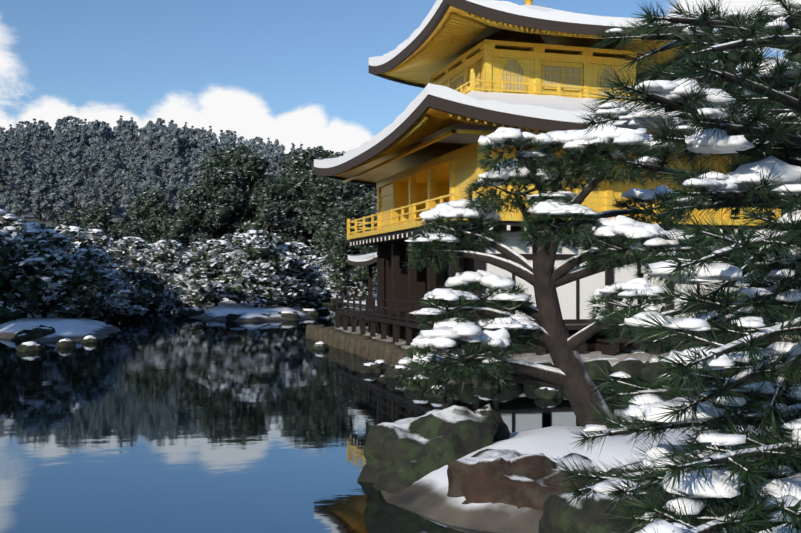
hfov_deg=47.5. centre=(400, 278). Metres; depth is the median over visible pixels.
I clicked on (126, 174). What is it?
tree
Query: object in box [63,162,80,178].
tree
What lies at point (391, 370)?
rock
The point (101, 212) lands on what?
tree
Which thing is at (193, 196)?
tree
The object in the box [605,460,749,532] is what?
snow
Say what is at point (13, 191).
tree
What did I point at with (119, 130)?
tree
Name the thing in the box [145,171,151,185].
tree
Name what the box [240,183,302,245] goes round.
tree
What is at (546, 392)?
rock
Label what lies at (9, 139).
tree
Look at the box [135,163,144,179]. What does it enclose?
tree
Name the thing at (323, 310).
rock
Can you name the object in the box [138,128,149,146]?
tree
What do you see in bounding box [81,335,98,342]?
island rock
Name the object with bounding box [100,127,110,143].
tree
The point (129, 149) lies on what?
tree
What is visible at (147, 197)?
tree
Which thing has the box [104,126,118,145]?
tree
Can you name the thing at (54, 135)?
tree
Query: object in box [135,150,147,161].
tree
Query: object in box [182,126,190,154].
tree
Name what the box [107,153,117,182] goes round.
tree
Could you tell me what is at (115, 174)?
tree
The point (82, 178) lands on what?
tree
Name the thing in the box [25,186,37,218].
tree
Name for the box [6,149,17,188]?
tree
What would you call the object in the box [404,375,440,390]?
rock
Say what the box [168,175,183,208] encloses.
tree
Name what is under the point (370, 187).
tree
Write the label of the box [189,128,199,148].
tree
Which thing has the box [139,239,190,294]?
tree
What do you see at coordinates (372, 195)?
tree
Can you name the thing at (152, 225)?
tree
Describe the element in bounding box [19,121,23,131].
tree
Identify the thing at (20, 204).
tree
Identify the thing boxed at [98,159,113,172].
tree
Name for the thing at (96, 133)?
tree
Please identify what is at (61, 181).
tree
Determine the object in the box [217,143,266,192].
tree
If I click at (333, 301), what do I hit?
rock
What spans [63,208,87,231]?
tree
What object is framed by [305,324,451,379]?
stone retaining wall
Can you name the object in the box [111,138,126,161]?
tree
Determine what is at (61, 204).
tree
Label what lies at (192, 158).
tree
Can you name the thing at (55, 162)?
tree
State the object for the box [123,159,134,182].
tree
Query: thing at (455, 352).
rock
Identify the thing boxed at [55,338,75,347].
island rock
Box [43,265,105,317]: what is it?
tree
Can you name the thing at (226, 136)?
tree
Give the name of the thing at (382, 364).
embankment rock
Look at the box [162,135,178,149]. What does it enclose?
tree
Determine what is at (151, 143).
tree
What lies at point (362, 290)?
tree
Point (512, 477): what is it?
rock
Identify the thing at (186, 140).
tree
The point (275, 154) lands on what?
tree
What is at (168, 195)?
tree
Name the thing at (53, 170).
tree
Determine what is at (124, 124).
tree
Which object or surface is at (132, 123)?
tree
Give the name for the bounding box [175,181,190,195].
tree
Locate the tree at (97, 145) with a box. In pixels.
[91,142,105,156]
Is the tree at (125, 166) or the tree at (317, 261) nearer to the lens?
the tree at (317, 261)
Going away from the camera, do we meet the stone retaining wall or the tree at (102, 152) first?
the stone retaining wall
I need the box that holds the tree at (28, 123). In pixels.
[23,121,32,132]
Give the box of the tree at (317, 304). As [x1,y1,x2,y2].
[294,278,332,309]
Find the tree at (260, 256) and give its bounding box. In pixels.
[204,229,307,307]
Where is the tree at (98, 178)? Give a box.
[91,174,112,202]
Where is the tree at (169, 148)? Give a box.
[164,140,171,155]
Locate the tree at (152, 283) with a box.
[134,271,168,308]
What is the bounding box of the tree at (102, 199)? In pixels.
[96,174,114,206]
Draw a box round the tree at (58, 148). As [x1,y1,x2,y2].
[46,145,62,158]
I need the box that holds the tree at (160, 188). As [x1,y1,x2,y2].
[155,178,174,202]
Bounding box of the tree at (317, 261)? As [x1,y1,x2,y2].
[313,257,330,280]
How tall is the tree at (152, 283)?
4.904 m
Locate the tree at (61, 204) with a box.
[53,193,70,219]
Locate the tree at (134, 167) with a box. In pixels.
[129,162,138,181]
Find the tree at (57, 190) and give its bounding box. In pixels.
[49,184,67,215]
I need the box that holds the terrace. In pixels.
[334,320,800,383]
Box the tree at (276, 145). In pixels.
[273,139,279,162]
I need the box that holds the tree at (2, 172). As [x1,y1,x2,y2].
[0,168,4,181]
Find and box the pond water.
[0,304,800,532]
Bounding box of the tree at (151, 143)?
[142,133,159,151]
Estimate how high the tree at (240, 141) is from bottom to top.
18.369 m
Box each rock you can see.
[11,325,54,340]
[16,341,45,350]
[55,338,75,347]
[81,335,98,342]
[179,308,204,316]
[204,311,219,315]
[225,312,245,320]
[260,312,274,316]
[278,311,299,318]
[300,308,318,315]
[312,341,328,349]
[316,307,329,312]
[323,297,340,304]
[357,405,497,492]
[360,362,382,372]
[371,360,388,368]
[385,365,413,377]
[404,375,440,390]
[423,385,446,396]
[442,349,471,356]
[446,449,595,510]
[461,403,509,441]
[472,379,500,388]
[534,387,562,398]
[539,482,652,532]
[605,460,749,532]
[626,349,645,353]
[641,357,675,380]
[721,425,765,436]
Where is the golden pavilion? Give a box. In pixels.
[314,0,799,355]
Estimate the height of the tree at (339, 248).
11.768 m
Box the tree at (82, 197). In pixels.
[78,186,97,210]
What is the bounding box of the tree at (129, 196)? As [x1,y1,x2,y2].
[119,189,138,215]
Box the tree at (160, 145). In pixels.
[153,141,166,158]
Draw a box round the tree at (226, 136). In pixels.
[223,134,232,147]
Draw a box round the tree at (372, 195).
[352,188,376,278]
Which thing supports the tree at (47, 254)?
on the ground
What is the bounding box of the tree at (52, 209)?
[48,179,57,216]
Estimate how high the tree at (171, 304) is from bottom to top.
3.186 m
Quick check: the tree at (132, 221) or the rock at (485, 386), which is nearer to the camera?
the rock at (485, 386)
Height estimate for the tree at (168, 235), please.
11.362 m
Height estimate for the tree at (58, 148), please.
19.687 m
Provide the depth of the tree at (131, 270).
70.28 m
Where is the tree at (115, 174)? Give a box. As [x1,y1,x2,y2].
[112,168,125,185]
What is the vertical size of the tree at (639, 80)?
18.884 m
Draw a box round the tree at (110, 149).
[104,139,119,160]
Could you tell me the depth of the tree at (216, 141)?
737.75 m
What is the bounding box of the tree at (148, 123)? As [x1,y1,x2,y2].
[146,120,158,128]
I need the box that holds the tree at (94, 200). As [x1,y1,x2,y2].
[79,173,97,209]
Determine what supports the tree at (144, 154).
on the ground
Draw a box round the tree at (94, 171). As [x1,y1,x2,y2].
[82,161,105,190]
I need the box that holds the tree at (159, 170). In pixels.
[153,156,166,176]
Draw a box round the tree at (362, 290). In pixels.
[321,237,376,299]
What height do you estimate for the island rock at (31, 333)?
1.054 m
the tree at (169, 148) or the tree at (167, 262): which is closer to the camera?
the tree at (167, 262)
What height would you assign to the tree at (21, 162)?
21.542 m
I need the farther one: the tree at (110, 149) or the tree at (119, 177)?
the tree at (110, 149)
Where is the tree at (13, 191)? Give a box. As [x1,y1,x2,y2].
[3,171,17,202]
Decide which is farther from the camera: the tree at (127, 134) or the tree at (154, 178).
the tree at (127, 134)
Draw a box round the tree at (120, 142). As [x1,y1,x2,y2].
[116,138,127,157]
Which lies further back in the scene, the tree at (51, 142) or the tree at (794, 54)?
the tree at (51, 142)
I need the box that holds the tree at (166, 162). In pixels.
[162,153,169,177]
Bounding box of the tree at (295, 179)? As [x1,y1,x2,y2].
[273,146,347,248]
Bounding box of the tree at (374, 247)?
[360,202,376,286]
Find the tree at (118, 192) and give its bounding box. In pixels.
[107,180,123,207]
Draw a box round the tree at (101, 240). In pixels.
[79,228,112,251]
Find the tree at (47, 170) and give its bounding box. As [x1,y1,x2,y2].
[35,165,52,182]
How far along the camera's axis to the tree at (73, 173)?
475.94 m
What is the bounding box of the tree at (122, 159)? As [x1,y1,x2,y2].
[118,146,125,169]
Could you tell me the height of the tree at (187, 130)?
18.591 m
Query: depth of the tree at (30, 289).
46.05 m
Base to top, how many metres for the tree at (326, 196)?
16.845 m
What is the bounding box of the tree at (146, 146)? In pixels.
[142,140,149,157]
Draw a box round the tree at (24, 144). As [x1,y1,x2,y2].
[19,135,26,149]
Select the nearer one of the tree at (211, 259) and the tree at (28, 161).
the tree at (211, 259)
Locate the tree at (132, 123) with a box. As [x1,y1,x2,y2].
[129,120,136,138]
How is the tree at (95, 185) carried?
on the ground
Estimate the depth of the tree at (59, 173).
481.12 m
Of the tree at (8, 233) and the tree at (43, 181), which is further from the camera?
the tree at (43, 181)
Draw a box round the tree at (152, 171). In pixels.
[150,166,156,176]
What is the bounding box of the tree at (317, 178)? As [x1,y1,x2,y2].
[290,150,369,291]
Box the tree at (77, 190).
[65,178,83,208]
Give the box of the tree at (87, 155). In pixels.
[80,153,91,182]
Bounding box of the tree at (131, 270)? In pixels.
[99,251,151,313]
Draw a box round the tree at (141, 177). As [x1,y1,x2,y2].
[135,172,153,193]
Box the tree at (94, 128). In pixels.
[86,120,104,143]
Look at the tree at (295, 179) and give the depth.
124.52 m
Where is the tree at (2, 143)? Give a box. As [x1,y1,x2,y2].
[0,141,13,151]
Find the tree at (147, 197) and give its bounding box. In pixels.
[122,188,168,234]
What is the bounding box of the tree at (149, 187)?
[145,185,157,189]
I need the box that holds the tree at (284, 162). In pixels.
[277,152,305,198]
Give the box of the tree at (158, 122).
[155,118,165,126]
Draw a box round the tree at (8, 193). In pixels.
[2,178,13,212]
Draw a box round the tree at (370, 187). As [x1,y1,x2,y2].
[360,184,376,194]
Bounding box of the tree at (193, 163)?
[189,150,204,171]
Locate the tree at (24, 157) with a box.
[9,155,30,170]
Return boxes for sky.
[0,0,799,153]
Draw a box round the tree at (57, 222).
[48,218,79,230]
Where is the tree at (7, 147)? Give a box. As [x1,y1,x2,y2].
[0,145,16,161]
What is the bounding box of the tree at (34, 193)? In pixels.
[30,188,53,213]
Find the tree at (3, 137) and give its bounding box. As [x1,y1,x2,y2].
[0,127,6,141]
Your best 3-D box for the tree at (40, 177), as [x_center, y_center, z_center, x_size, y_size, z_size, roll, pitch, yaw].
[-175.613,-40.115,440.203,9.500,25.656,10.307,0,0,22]
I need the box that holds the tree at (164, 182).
[159,168,173,205]
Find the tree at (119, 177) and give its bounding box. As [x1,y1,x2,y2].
[114,171,122,196]
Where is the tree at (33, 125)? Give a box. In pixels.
[30,118,37,134]
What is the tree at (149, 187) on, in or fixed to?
on the ground
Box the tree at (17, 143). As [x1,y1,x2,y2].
[15,137,19,151]
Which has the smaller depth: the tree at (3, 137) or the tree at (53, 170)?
the tree at (53, 170)
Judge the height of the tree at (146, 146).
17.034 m
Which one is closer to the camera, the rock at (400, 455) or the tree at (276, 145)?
the rock at (400, 455)
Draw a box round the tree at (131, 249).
[103,236,160,280]
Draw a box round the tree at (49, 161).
[45,155,54,183]
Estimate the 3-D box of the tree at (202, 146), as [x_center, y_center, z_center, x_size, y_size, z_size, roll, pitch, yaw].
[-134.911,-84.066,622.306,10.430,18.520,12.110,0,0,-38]
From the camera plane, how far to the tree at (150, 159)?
549.32 m
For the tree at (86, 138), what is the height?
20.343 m
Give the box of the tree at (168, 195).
[163,182,173,215]
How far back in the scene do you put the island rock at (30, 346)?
33.86 m
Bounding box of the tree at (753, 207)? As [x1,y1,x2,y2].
[711,82,799,328]
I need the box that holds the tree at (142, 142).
[140,129,145,149]
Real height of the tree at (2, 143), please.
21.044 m
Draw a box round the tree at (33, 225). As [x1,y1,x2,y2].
[22,221,48,229]
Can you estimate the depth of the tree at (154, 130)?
630.07 m
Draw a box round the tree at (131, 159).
[126,155,133,184]
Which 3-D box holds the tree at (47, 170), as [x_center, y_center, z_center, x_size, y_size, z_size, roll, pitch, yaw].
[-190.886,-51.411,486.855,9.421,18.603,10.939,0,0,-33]
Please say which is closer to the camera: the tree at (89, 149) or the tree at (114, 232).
the tree at (114, 232)
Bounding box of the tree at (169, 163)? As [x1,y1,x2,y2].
[167,158,181,176]
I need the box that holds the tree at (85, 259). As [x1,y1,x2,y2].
[67,248,127,320]
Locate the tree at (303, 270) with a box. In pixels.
[276,241,327,308]
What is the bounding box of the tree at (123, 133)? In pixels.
[120,126,132,137]
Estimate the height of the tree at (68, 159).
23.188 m
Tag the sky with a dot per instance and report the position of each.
(296, 72)
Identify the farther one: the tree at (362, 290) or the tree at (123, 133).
the tree at (123, 133)
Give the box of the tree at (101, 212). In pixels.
[78,203,123,240]
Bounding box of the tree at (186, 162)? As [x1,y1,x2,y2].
[182,149,189,175]
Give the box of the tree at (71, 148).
[65,142,79,160]
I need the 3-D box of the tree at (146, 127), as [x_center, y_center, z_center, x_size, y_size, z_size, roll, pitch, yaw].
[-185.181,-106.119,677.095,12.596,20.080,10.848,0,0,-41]
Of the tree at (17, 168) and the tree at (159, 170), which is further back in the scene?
the tree at (159, 170)
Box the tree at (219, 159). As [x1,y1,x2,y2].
[186,149,252,242]
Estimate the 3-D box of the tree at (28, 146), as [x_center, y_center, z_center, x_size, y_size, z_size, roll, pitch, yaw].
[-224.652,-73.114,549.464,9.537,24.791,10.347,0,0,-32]
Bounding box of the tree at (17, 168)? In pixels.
[8,166,24,192]
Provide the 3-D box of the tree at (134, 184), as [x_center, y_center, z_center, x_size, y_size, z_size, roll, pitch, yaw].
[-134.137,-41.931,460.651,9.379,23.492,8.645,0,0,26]
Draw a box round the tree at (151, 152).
[150,145,163,154]
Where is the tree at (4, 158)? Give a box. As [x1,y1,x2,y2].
[0,152,12,173]
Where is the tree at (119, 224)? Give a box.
[103,219,124,236]
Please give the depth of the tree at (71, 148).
573.39 m
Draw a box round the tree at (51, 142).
[49,139,60,146]
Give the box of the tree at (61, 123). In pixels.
[53,119,67,139]
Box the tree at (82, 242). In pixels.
[46,224,110,264]
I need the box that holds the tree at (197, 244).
[185,238,232,265]
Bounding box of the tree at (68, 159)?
[64,155,71,174]
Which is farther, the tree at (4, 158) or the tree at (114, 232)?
the tree at (4, 158)
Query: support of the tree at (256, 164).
on the ground
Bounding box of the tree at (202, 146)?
[198,142,208,152]
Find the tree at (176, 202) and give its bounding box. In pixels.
[172,184,188,210]
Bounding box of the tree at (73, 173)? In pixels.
[61,168,83,205]
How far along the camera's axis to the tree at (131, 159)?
523.29 m
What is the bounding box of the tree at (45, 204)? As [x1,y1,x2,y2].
[29,183,56,221]
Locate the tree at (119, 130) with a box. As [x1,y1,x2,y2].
[114,120,122,141]
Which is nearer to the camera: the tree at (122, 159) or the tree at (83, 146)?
the tree at (122, 159)
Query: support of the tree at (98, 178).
on the ground
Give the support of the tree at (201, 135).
on the ground
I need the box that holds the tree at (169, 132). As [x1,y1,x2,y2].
[163,129,178,150]
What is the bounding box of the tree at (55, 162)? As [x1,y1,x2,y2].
[46,160,63,182]
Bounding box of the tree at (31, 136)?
[22,127,35,148]
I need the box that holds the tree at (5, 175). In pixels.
[0,161,7,186]
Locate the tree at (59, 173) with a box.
[53,158,64,199]
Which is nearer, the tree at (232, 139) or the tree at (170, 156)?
the tree at (170, 156)
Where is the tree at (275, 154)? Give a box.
[265,147,280,170]
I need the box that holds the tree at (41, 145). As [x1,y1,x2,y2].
[35,141,56,155]
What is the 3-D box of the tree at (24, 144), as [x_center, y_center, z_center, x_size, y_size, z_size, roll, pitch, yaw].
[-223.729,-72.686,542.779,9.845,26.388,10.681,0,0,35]
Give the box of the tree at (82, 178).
[71,175,86,206]
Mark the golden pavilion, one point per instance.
(475, 69)
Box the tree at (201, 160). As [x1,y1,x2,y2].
[198,153,209,162]
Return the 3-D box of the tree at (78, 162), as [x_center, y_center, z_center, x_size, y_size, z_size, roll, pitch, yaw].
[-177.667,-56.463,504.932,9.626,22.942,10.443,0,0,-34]
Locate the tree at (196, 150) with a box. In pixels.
[187,149,199,168]
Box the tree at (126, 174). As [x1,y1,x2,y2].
[119,166,138,187]
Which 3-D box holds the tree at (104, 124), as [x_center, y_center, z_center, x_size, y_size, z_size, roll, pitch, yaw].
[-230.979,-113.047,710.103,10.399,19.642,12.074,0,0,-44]
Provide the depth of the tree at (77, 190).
472.84 m
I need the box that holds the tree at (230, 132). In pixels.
[222,130,233,139]
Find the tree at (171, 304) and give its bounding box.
[155,284,192,312]
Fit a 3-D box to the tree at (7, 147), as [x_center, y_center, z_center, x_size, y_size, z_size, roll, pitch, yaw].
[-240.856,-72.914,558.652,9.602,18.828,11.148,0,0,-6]
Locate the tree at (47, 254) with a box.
[4,228,97,317]
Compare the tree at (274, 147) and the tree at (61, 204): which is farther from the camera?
the tree at (274, 147)
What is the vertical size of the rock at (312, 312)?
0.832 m
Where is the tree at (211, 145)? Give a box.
[204,139,215,150]
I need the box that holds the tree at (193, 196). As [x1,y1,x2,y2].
[166,185,222,254]
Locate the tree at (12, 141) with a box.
[10,136,17,150]
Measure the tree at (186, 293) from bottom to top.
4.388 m
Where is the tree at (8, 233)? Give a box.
[0,226,56,268]
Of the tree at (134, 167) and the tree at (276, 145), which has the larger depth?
the tree at (276, 145)
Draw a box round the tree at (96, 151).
[83,148,102,170]
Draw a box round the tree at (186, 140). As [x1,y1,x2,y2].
[178,132,187,150]
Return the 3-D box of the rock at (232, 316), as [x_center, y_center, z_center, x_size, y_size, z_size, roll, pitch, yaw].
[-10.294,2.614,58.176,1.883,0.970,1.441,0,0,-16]
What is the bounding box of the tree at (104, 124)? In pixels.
[100,121,111,131]
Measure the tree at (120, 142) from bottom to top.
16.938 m
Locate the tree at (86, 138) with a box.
[79,124,88,145]
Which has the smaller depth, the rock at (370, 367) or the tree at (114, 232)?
the rock at (370, 367)
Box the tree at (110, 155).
[103,153,118,164]
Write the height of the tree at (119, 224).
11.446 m
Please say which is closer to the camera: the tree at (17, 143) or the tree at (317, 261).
the tree at (317, 261)
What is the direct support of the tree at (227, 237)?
on the ground
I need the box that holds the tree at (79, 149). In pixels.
[77,144,82,163]
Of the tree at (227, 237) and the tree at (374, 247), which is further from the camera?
the tree at (227, 237)
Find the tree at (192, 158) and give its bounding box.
[188,148,195,175]
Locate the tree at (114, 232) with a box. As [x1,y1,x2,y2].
[107,224,117,243]
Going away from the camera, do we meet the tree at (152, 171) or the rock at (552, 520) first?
the rock at (552, 520)
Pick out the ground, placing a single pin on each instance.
(424, 496)
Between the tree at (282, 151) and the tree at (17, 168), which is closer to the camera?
the tree at (17, 168)
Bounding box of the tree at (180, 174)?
[166,158,188,185]
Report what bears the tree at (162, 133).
on the ground
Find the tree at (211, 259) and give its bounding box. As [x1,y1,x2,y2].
[171,239,250,307]
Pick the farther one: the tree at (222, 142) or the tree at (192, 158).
the tree at (222, 142)
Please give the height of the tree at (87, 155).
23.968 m
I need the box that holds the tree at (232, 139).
[225,137,236,149]
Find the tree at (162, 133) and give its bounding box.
[159,130,173,142]
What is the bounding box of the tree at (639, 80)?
[636,64,679,96]
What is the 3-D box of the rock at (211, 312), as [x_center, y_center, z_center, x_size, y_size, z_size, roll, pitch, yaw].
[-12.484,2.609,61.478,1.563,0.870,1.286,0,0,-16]
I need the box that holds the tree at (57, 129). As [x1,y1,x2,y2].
[55,123,59,137]
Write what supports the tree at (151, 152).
on the ground
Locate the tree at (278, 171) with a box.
[277,166,280,176]
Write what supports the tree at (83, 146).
on the ground
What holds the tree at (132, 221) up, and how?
on the ground
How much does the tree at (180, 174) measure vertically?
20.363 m
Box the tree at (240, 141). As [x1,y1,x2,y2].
[237,136,248,149]
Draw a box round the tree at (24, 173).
[22,170,33,190]
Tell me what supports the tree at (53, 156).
on the ground
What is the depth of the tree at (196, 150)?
585.76 m
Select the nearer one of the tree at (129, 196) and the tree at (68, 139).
the tree at (129, 196)
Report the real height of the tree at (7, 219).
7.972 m
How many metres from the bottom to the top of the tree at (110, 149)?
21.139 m
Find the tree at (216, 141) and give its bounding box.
[211,134,218,146]
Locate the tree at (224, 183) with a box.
[184,166,258,245]
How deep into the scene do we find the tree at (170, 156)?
556.50 m
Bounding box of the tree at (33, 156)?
[28,149,43,169]
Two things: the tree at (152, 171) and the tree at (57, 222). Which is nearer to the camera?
the tree at (57, 222)
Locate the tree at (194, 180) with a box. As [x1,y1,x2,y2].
[191,167,200,186]
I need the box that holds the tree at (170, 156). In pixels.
[162,149,174,176]
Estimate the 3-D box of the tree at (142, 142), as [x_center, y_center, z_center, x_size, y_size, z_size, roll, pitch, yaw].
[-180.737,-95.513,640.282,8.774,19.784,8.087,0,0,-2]
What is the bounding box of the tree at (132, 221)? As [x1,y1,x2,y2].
[121,206,162,243]
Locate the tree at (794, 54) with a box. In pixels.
[783,51,800,62]
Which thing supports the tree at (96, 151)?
on the ground
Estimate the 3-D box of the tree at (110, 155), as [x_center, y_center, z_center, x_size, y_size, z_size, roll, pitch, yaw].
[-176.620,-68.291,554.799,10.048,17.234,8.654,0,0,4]
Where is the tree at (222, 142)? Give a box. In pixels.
[217,130,225,147]
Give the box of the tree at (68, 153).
[62,151,75,162]
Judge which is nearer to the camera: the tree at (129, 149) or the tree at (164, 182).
the tree at (164, 182)
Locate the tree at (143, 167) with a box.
[136,160,149,178]
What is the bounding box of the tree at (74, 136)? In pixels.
[66,128,80,147]
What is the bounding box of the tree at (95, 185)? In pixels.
[88,183,102,198]
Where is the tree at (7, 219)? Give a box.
[0,209,31,229]
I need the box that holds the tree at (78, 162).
[75,156,83,176]
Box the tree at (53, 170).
[44,167,57,188]
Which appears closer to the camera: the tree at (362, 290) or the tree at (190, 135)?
the tree at (362, 290)
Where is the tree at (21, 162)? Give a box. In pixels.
[15,157,25,181]
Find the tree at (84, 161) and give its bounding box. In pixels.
[81,155,85,174]
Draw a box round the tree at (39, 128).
[35,120,50,141]
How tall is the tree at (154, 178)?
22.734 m
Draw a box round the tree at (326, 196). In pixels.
[305,176,358,292]
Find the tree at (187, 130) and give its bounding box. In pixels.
[181,127,189,147]
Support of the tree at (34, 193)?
on the ground
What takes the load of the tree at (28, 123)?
on the ground
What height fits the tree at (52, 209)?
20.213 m
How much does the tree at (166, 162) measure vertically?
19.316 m
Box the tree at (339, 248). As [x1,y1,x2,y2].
[315,196,370,298]
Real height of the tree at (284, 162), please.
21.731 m
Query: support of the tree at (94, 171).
on the ground
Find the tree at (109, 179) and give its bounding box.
[102,165,115,202]
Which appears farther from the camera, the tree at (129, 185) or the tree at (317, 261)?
the tree at (129, 185)
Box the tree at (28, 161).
[17,150,33,169]
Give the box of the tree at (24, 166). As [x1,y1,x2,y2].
[13,164,32,180]
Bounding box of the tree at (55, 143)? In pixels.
[51,141,63,151]
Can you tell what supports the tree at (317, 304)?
on the ground
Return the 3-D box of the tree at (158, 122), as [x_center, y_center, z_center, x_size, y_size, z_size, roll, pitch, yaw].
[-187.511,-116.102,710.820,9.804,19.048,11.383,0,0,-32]
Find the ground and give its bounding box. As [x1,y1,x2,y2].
[0,144,799,532]
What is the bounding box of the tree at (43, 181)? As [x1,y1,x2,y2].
[32,180,45,190]
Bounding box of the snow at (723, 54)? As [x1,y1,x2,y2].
[678,35,792,211]
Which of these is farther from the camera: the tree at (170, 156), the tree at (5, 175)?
the tree at (170, 156)
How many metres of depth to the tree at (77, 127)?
641.12 m
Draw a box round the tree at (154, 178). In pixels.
[152,176,159,190]
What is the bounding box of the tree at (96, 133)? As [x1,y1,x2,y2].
[90,131,106,147]
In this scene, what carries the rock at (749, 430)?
on the ground
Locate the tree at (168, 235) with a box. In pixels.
[157,209,176,240]
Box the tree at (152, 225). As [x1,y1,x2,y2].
[140,202,182,245]
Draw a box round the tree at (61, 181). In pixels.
[58,175,74,205]
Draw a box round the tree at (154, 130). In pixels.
[147,127,161,151]
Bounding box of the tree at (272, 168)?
[269,159,274,173]
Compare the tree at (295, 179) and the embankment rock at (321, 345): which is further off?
the tree at (295, 179)
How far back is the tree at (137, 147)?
602.47 m
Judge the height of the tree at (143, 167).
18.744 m
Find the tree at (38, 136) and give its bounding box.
[30,132,46,149]
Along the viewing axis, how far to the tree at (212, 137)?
681.85 m
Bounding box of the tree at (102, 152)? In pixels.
[99,140,105,160]
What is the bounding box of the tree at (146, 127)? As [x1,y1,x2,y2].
[143,123,156,132]
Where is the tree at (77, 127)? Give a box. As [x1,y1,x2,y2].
[71,118,84,141]
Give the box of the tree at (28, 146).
[24,137,30,150]
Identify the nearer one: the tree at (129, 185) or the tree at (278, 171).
the tree at (129, 185)
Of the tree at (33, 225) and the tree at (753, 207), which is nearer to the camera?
the tree at (753, 207)
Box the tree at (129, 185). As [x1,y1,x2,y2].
[122,178,138,197]
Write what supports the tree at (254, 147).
on the ground
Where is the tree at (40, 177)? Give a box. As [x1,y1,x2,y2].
[31,170,44,220]
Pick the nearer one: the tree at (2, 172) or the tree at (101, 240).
the tree at (101, 240)
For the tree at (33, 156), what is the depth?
535.35 m
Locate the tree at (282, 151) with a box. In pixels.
[276,145,283,173]
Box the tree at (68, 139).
[62,133,72,142]
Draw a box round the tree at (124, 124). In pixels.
[121,120,132,132]
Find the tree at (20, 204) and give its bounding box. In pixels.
[6,170,27,217]
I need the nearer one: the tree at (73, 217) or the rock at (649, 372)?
the rock at (649, 372)
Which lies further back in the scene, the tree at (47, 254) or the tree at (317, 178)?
the tree at (317, 178)
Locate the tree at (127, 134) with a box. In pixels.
[124,123,133,154]
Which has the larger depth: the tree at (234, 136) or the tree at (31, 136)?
the tree at (234, 136)
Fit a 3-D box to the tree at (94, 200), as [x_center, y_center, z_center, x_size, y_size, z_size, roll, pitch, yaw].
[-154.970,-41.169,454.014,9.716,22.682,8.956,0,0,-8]
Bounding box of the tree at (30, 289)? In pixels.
[0,246,50,323]
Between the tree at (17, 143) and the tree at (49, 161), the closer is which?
the tree at (49, 161)
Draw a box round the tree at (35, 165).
[31,157,47,176]
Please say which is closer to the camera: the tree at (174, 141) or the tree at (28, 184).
the tree at (28, 184)
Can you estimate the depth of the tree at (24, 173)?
500.71 m
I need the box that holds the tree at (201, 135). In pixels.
[197,129,211,145]
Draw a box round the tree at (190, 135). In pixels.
[184,128,192,149]
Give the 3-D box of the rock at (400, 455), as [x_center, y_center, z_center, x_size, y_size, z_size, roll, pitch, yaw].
[0.377,2.415,12.256,1.923,1.385,1.935,0,0,-16]
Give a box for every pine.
[393,122,717,428]
[550,0,800,532]
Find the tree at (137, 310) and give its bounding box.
[99,269,147,320]
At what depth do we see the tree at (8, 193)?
451.29 m
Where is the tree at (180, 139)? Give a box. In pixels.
[172,127,184,155]
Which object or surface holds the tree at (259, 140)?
on the ground
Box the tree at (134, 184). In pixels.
[129,172,139,196]
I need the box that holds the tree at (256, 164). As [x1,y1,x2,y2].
[208,153,282,233]
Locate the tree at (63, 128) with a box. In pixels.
[60,116,73,133]
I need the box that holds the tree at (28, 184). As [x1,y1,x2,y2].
[22,174,36,202]
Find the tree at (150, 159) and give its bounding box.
[147,156,161,174]
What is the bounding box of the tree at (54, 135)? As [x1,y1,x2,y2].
[47,133,58,147]
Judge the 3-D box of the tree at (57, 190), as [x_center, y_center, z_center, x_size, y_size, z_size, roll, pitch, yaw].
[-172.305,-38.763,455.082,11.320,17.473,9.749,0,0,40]
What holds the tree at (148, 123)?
on the ground
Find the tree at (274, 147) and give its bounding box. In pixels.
[272,141,285,152]
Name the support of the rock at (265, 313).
on the ground
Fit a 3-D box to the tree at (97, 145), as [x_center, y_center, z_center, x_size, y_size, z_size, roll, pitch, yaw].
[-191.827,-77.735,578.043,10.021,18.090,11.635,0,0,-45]
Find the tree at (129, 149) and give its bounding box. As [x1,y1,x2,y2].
[124,137,134,159]
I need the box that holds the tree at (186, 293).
[169,262,225,308]
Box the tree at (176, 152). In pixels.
[173,145,181,165]
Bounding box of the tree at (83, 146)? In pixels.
[79,133,87,158]
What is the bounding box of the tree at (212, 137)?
[208,126,214,149]
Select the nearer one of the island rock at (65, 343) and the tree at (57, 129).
the island rock at (65, 343)
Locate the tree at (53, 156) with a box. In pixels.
[50,154,55,168]
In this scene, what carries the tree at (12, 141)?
on the ground
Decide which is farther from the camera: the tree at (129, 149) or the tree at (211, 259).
the tree at (129, 149)
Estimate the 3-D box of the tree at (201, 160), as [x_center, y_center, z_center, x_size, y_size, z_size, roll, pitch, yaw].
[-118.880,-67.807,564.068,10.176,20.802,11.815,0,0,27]
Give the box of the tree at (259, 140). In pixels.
[248,137,262,148]
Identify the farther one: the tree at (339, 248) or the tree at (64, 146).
the tree at (64, 146)
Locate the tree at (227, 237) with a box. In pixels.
[217,231,245,247]
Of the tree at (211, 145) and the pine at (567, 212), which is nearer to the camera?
the pine at (567, 212)
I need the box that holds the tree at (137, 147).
[130,125,141,157]
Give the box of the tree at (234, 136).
[233,131,237,144]
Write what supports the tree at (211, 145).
on the ground
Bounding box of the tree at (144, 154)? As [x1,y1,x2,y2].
[138,152,148,166]
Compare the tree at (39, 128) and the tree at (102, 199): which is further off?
the tree at (39, 128)
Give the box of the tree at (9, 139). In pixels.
[5,130,21,146]
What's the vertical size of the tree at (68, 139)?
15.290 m
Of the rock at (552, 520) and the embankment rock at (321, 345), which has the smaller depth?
the rock at (552, 520)
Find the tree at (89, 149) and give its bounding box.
[87,141,101,152]
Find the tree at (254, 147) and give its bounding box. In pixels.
[251,141,256,152]
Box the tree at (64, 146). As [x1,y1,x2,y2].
[60,142,70,155]
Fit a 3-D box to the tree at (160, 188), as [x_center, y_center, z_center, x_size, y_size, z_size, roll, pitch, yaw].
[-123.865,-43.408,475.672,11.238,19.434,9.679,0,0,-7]
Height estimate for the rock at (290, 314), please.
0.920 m

